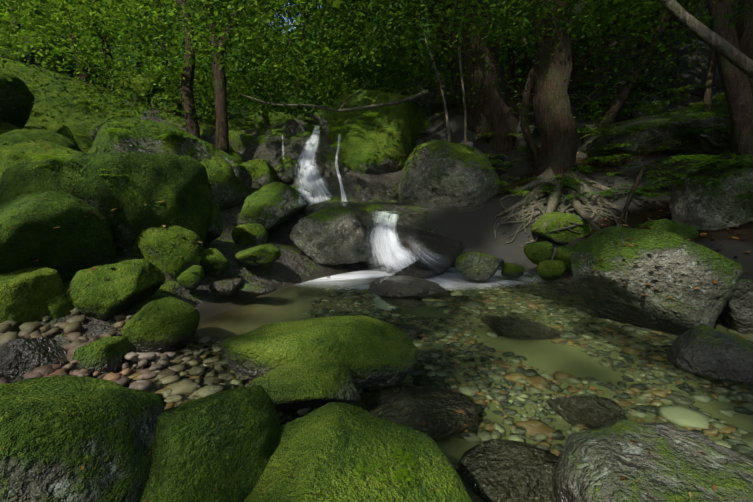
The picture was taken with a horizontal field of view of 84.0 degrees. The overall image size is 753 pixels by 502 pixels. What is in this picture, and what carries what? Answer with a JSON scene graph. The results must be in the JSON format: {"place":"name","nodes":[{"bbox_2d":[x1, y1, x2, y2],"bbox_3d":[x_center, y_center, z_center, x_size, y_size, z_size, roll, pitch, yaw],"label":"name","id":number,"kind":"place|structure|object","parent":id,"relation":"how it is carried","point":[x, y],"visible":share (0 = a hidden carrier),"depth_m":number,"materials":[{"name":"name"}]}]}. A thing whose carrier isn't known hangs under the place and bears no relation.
{"place":"outdoors","nodes":[
{"label":"outdoors","id":0,"kind":"place"},
{"bbox_2d":[265,0,321,33],"label":"sky","id":1,"kind":"structure","parent":0,"point":[287,0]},
{"bbox_2d":[0,0,752,382],"bbox_3d":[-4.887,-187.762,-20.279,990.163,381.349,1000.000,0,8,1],"label":"terrain","id":2,"kind":"structure","parent":0,"point":[366,196],"depth_m":9.27,"materials":[{"name":"green plant"}]},
{"bbox_2d":[0,71,34,127],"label":"boulder","id":3,"kind":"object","parent":2,"relation":"on","point":[17,98],"depth_m":8.89,"materials":[{"name":"green plant"}]},
{"bbox_2d":[0,41,37,64],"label":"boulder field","id":4,"kind":"structure","parent":2,"relation":"on","point":[6,51],"depth_m":11.68,"materials":[{"name":"green plant"}]},
{"bbox_2d":[0,267,63,325],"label":"boulder","id":5,"kind":"object","parent":2,"relation":"on","point":[26,294],"visible":0.77,"depth_m":3.87,"materials":[{"name":"green plant"}]},
{"bbox_2d":[0,337,68,379],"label":"boulder","id":6,"kind":"object","parent":2,"relation":"on","point":[19,358],"visible":0.54,"depth_m":3.17,"materials":[{"name":"grey stone"}]},
{"bbox_2d":[0,28,72,74],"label":"bush","id":7,"kind":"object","parent":2,"relation":"on","point":[25,39],"depth_m":12.88,"materials":[{"name":"green plant"}]},
{"bbox_2d":[0,128,77,150],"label":"boulder","id":8,"kind":"object","parent":2,"relation":"on","point":[12,137],"visible":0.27,"depth_m":8.71,"materials":[{"name":"green plant"}]},
{"bbox_2d":[0,190,115,282],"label":"boulder","id":9,"kind":"object","parent":2,"relation":"on","point":[35,220],"visible":0.67,"depth_m":4.28,"materials":[{"name":"green plant"}]},
{"bbox_2d":[47,286,74,318],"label":"boulder","id":10,"kind":"object","parent":2,"relation":"on","point":[61,305],"visible":0.52,"depth_m":4.06,"materials":[{"name":"green plant"}]},
{"bbox_2d":[71,53,76,75],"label":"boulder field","id":11,"kind":"structure","parent":2,"relation":"on","point":[73,70],"depth_m":14.21,"materials":[{"name":"green plant"}]},
{"bbox_2d":[56,122,94,152],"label":"boulder","id":12,"kind":"object","parent":2,"relation":"on","point":[83,143],"visible":0.15,"depth_m":9.84,"materials":[{"name":"green plant"}]},
{"bbox_2d":[56,43,97,79],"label":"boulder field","id":13,"kind":"structure","parent":2,"relation":"on","point":[96,75],"depth_m":15.46,"materials":[{"name":"green plant"}]},
{"bbox_2d":[0,375,164,501],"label":"boulder","id":14,"kind":"object","parent":2,"relation":"on","point":[39,432],"visible":0.94,"depth_m":1.55,"materials":[{"name":"green plant"}]},
{"bbox_2d":[71,336,136,377],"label":"boulder","id":15,"kind":"object","parent":2,"relation":"on","point":[102,355],"visible":0.79,"depth_m":3.27,"materials":[{"name":"green plant"}]},
{"bbox_2d":[91,324,118,337],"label":"rock","id":16,"kind":"object","parent":2,"relation":"on","point":[98,330],"visible":0.46,"depth_m":3.85,"materials":[{"name":"grey stone"}]},
{"bbox_2d":[0,151,212,252],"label":"boulder","id":17,"kind":"object","parent":2,"relation":"on","point":[180,187],"visible":0.46,"depth_m":4.87,"materials":[{"name":"green plant"}]},
{"bbox_2d":[89,117,141,141],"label":"boulder","id":18,"kind":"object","parent":2,"relation":"on","point":[94,129],"depth_m":9.83,"materials":[{"name":"green plant"}]},
{"bbox_2d":[70,259,164,319],"bbox_3d":[-2.698,0.422,4.339,0.718,0.652,0.807,0,8,1],"label":"boulder","id":19,"kind":"object","parent":2,"relation":"on","point":[128,284],"visible":0.96,"depth_m":4.08,"materials":[{"name":"green plant"}]},
{"bbox_2d":[103,68,160,93],"bbox_3d":[-8.657,-5.725,14.831,1.932,1.504,2.058,0,8,1],"label":"bush","id":20,"kind":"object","parent":2,"relation":"on","point":[110,82],"depth_m":14.20,"materials":[{"name":"green plant"}]},
{"bbox_2d":[115,72,157,104],"bbox_3d":[-7.482,-5.001,13.242,1.568,1.238,1.182,7,11,42],"label":"bush","id":21,"kind":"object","parent":2,"relation":"on","point":[135,86],"depth_m":12.66,"materials":[{"name":"green plant"}]},
{"bbox_2d":[143,71,172,93],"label":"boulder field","id":22,"kind":"structure","parent":2,"relation":"on","point":[163,90],"depth_m":16.14,"materials":[{"name":"green plant"}]},
{"bbox_2d":[121,296,199,353],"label":"boulder","id":23,"kind":"object","parent":2,"relation":"on","point":[167,324],"visible":0.96,"depth_m":3.68,"materials":[{"name":"green plant"}]},
{"bbox_2d":[150,94,184,117],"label":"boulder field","id":24,"kind":"structure","parent":2,"relation":"on","point":[171,104],"depth_m":11.82,"materials":[{"name":"green plant"}]},
{"bbox_2d":[132,225,203,280],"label":"boulder","id":25,"kind":"object","parent":2,"relation":"on","point":[154,246],"visible":0.62,"depth_m":5.08,"materials":[{"name":"green plant"}]},
{"bbox_2d":[86,118,251,187],"bbox_3d":[-4.103,-1.611,8.782,3.010,2.194,2.517,0,8,1],"label":"boulder","id":26,"kind":"object","parent":2,"relation":"on","point":[192,146],"visible":0.33,"depth_m":7.81,"materials":[{"name":"green plant"}]},
{"bbox_2d":[177,265,204,290],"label":"boulder","id":27,"kind":"object","parent":2,"relation":"on","point":[187,279],"visible":0.98,"depth_m":4.91,"materials":[{"name":"green plant"}]},
{"bbox_2d":[172,88,214,112],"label":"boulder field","id":28,"kind":"structure","parent":2,"relation":"on","point":[210,104],"depth_m":14.69,"materials":[{"name":"green plant"}]},
{"bbox_2d":[196,110,214,125],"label":"boulder","id":29,"kind":"object","parent":2,"relation":"on","point":[200,118],"visible":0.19,"depth_m":13.47,"materials":[{"name":"green plant"}]},
{"bbox_2d":[205,201,222,242],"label":"boulder","id":30,"kind":"object","parent":2,"relation":"on","point":[215,230],"visible":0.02,"depth_m":6.59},
{"bbox_2d":[199,248,229,276],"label":"boulder","id":31,"kind":"object","parent":2,"relation":"on","point":[214,262],"visible":0.85,"depth_m":5.50,"materials":[{"name":"green plant"}]},
{"bbox_2d":[200,156,249,210],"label":"boulder","id":32,"kind":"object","parent":2,"relation":"on","point":[230,192],"depth_m":7.95,"materials":[{"name":"green plant"}]},
{"bbox_2d":[209,278,244,294],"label":"boulder","id":33,"kind":"object","parent":2,"relation":"on","point":[228,287],"visible":0.9,"depth_m":5.18,"materials":[{"name":"grey stone"}]},
{"bbox_2d":[229,150,243,162],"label":"boulder","id":34,"kind":"object","parent":2,"relation":"on","point":[238,156],"visible":0.04,"depth_m":10.23,"materials":[{"name":"green plant"}]},
{"bbox_2d":[228,122,249,129],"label":"boulder","id":35,"kind":"object","parent":2,"relation":"on","point":[238,125],"visible":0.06,"depth_m":12.67,"materials":[{"name":"green plant"}]},
{"bbox_2d":[229,128,265,150],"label":"boulder","id":36,"kind":"object","parent":2,"relation":"on","point":[239,140],"visible":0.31,"depth_m":10.85,"materials":[{"name":"green plant"}]},
{"bbox_2d":[231,223,267,246],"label":"boulder","id":37,"kind":"object","parent":2,"relation":"on","point":[254,234],"visible":0.96,"depth_m":7.01,"materials":[{"name":"green plant"}]},
{"bbox_2d":[238,281,276,295],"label":"boulder","id":38,"kind":"object","parent":2,"relation":"on","point":[258,288],"visible":0.96,"depth_m":5.28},
{"bbox_2d":[235,244,280,265],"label":"boulder","id":39,"kind":"object","parent":2,"relation":"on","point":[265,254],"visible":1,"depth_m":6.08,"materials":[{"name":"green plant"}]},
{"bbox_2d":[242,159,278,188],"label":"boulder","id":40,"kind":"object","parent":2,"relation":"on","point":[262,172],"visible":0.46,"depth_m":9.61,"materials":[{"name":"green plant"}]},
{"bbox_2d":[237,182,307,234],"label":"boulder","id":41,"kind":"object","parent":2,"relation":"on","point":[271,207],"visible":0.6,"depth_m":7.58,"materials":[{"name":"green plant"}]},
{"bbox_2d":[250,110,294,128],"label":"boulder","id":42,"kind":"object","parent":2,"relation":"on","point":[276,124],"visible":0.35,"depth_m":13.49,"materials":[{"name":"green plant"}]},
{"bbox_2d":[0,276,573,390],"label":"pebbles","id":43,"kind":"object","parent":2,"relation":"on","point":[72,328],"depth_m":3.50,"materials":[{"name":"grey stone"}]},
{"bbox_2d":[138,385,280,501],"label":"boulder","id":44,"kind":"object","parent":43,"relation":"on","point":[224,442],"visible":0.81,"depth_m":1.72,"materials":[{"name":"green plant"}]},
{"bbox_2d":[223,315,418,386],"bbox_3d":[-0.477,0.870,3.467,1.612,0.618,0.876,2,8,17],"label":"boulder","id":45,"kind":"object","parent":43,"relation":"on","point":[370,351],"visible":0.83,"depth_m":3.20,"materials":[{"name":"green plant"}]},
{"bbox_2d":[552,419,752,501],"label":"boulder","id":46,"kind":"object","parent":43,"relation":"on","point":[676,465],"visible":1,"depth_m":1.86,"materials":[{"name":"grey stone"}]},
{"bbox_2d":[717,279,752,332],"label":"boulder","id":47,"kind":"object","parent":43,"relation":"on","point":[736,313],"visible":0.48,"depth_m":4.29,"materials":[{"name":"grey stone"}]},
{"bbox_2d":[276,155,299,182],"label":"boulder","id":48,"kind":"object","parent":2,"relation":"on","point":[285,174],"visible":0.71,"depth_m":10.05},
{"bbox_2d":[282,116,308,133],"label":"boulder","id":49,"kind":"object","parent":2,"relation":"on","point":[289,124],"visible":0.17,"depth_m":11.30,"materials":[{"name":"grey stone"}]},
{"bbox_2d":[291,186,310,192],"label":"boulder","id":50,"kind":"object","parent":2,"relation":"on","point":[297,187],"visible":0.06,"depth_m":8.97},
{"bbox_2d":[287,163,324,186],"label":"boulder","id":51,"kind":"object","parent":2,"relation":"on","point":[320,167],"visible":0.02,"depth_m":10.28,"materials":[{"name":"grey stone"}]},
{"bbox_2d":[293,125,333,207],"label":"waterfall","id":52,"kind":"structure","parent":2,"relation":"on","point":[307,172],"depth_m":10.14,"materials":[{"name":"white liquid"}]},
{"bbox_2d":[297,107,333,128],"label":"boulder","id":53,"kind":"object","parent":2,"relation":"on","point":[322,120],"visible":0.21,"depth_m":12.31,"materials":[{"name":"green plant"}]},
{"bbox_2d":[316,124,328,135],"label":"boulder","id":54,"kind":"object","parent":2,"relation":"on","point":[324,130],"visible":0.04,"depth_m":11.10,"materials":[{"name":"grey stone"}]},
{"bbox_2d":[289,207,372,265],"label":"boulder","id":55,"kind":"object","parent":2,"relation":"on","point":[332,236],"visible":0.96,"depth_m":7.24,"materials":[{"name":"grey stone"}]},
{"bbox_2d":[335,134,347,205],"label":"waterfall","id":56,"kind":"structure","parent":2,"relation":"on","point":[340,186],"depth_m":10.32,"materials":[{"name":"white liquid"}]},
{"bbox_2d":[244,402,472,501],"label":"boulder","id":57,"kind":"object","parent":2,"relation":"on","point":[323,451],"visible":0.85,"depth_m":1.73,"materials":[{"name":"green plant"}]},
{"bbox_2d":[0,0,737,484],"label":"foliage","id":58,"kind":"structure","parent":2,"relation":"on","point":[398,476],"depth_m":9.13,"materials":[{"name":"green plant"}]},
{"bbox_2d":[0,0,752,227],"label":"foliage","id":59,"kind":"object","parent":2,"relation":"on","point":[307,6],"visible":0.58,"depth_m":9.64,"materials":[{"name":"green plant"}]},
{"bbox_2d":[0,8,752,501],"bbox_3d":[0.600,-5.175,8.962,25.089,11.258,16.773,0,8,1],"label":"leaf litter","id":60,"kind":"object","parent":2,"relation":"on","point":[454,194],"visible":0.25,"depth_m":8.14,"materials":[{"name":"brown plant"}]},
{"bbox_2d":[327,90,430,173],"bbox_3d":[0.016,-2.666,11.856,2.656,3.424,3.332,6,10,38],"label":"boulder","id":61,"kind":"object","parent":2,"relation":"on","point":[405,115],"visible":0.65,"depth_m":10.61,"materials":[{"name":"green plant"}]},
{"bbox_2d":[7,0,752,225],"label":"tree trunks","id":62,"kind":"object","parent":2,"relation":"on","point":[557,153],"visible":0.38,"depth_m":9.75,"materials":[{"name":"brown plant"}]},
{"bbox_2d":[355,211,428,211],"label":"pool water","id":63,"kind":"structure","parent":2,"relation":"on","point":[391,211],"depth_m":8.34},
{"bbox_2d":[365,212,419,282],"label":"waterfall","id":64,"kind":"structure","parent":2,"relation":"on","point":[390,241],"depth_m":7.44,"materials":[{"name":"white liquid"}]},
{"bbox_2d":[363,221,461,275],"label":"boulder","id":65,"kind":"object","parent":2,"relation":"on","point":[447,248],"visible":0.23,"depth_m":7.33,"materials":[{"name":"grey stone"}]},
{"bbox_2d":[393,70,455,112],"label":"boulder","id":66,"kind":"object","parent":2,"relation":"on","point":[433,104],"visible":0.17,"depth_m":13.43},
{"bbox_2d":[399,140,499,206],"bbox_3d":[1.650,-1.224,9.520,2.297,2.611,2.138,0,8,1],"label":"boulder","id":67,"kind":"object","parent":2,"relation":"on","point":[461,179],"visible":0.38,"depth_m":8.67,"materials":[{"name":"grey stone"}]},
{"bbox_2d":[239,0,752,244],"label":"pale tree trunks","id":68,"kind":"object","parent":2,"relation":"on","point":[717,43],"visible":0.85,"depth_m":8.07,"materials":[{"name":"grey plant"}]},
{"bbox_2d":[501,262,524,278],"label":"boulder","id":69,"kind":"object","parent":2,"relation":"on","point":[511,271],"visible":1,"depth_m":6.70,"materials":[{"name":"green plant"}]},
{"bbox_2d":[523,241,553,264],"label":"boulder","id":70,"kind":"object","parent":2,"relation":"on","point":[537,253],"visible":0.96,"depth_m":6.79,"materials":[{"name":"green plant"}]},
{"bbox_2d":[531,212,591,244],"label":"boulder","id":71,"kind":"object","parent":2,"relation":"on","point":[565,236],"visible":0.73,"depth_m":7.36,"materials":[{"name":"green plant"}]},
{"bbox_2d":[553,245,574,270],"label":"boulder","id":72,"kind":"object","parent":2,"relation":"on","point":[562,253],"visible":0.58,"depth_m":6.81,"materials":[{"name":"green plant"}]},
{"bbox_2d":[632,100,669,117],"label":"mossy rock","id":73,"kind":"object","parent":2,"relation":"on","point":[657,105],"depth_m":9.72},
{"bbox_2d":[580,101,731,157],"bbox_3d":[7.193,-2.417,9.638,4.823,2.125,3.977,0,8,1],"label":"boulder","id":74,"kind":"object","parent":2,"relation":"on","point":[645,134],"visible":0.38,"depth_m":8.51,"materials":[{"name":"green plant"}]},
{"bbox_2d":[570,226,743,334],"bbox_3d":[3.043,0.435,4.732,1.585,1.419,1.349,4,9,25],"label":"boulder","id":75,"kind":"object","parent":2,"relation":"on","point":[684,308],"visible":0.92,"depth_m":4.17,"materials":[{"name":"grey stone"}]},
{"bbox_2d":[650,219,698,241],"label":"boulder","id":76,"kind":"object","parent":2,"relation":"on","point":[689,232],"visible":0.54,"depth_m":5.98,"materials":[{"name":"green plant"}]},
{"bbox_2d":[669,158,752,230],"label":"boulder","id":77,"kind":"object","parent":2,"relation":"on","point":[712,211],"visible":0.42,"depth_m":5.96,"materials":[{"name":"grey stone"}]},
{"bbox_2d":[689,0,737,23],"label":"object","id":78,"kind":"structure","parent":2,"relation":"on","point":[706,9],"depth_m":10.81,"materials":[{"name":"green plant"}]},
{"bbox_2d":[408,235,445,272],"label":"waterfall","id":79,"kind":"structure","parent":0,"point":[427,256],"depth_m":6.85,"materials":[{"name":"white liquid"}]},
{"bbox_2d":[122,270,752,501],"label":"water pool","id":80,"kind":"structure","parent":0,"point":[534,406],"depth_m":3.26,"materials":[{"name":"liquid"}]},
{"bbox_2d":[248,358,360,410],"bbox_3d":[-0.494,0.950,2.886,0.772,0.294,0.619,0,8,1],"label":"boulder","id":81,"kind":"object","parent":80,"relation":"on","point":[288,386],"visible":0.83,"depth_m":2.77,"materials":[{"name":"green plant"}]},
{"bbox_2d":[369,275,444,297],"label":"boulder","id":82,"kind":"object","parent":80,"relation":"on","point":[398,286],"visible":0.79,"depth_m":5.87,"materials":[{"name":"grey stone"}]},
{"bbox_2d":[295,267,538,290],"bbox_3d":[0.404,0.417,7.276,5.000,0.001,2.500,0,8,1],"label":"pool foam","id":83,"kind":"object","parent":80,"relation":"on","point":[444,278],"visible":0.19,"depth_m":6.98,"materials":[{"name":"white liquid"}]},
{"bbox_2d":[396,266,434,278],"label":"boulder","id":84,"kind":"object","parent":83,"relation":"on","point":[420,273],"visible":0.54,"depth_m":6.91,"materials":[{"name":"grey stone"}]},
{"bbox_2d":[455,252,503,281],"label":"boulder","id":85,"kind":"object","parent":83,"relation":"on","point":[477,266],"visible":1,"depth_m":6.56,"materials":[{"name":"grey stone"}]},
{"bbox_2d":[537,260,565,281],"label":"boulder","id":86,"kind":"object","parent":80,"relation":"on","point":[550,270],"visible":1,"depth_m":6.38,"materials":[{"name":"green plant"}]},
{"bbox_2d":[667,326,752,382],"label":"boulder","id":87,"kind":"object","parent":80,"relation":"on","point":[707,350],"visible":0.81,"depth_m":3.37,"materials":[{"name":"grey stone"}]}
]}

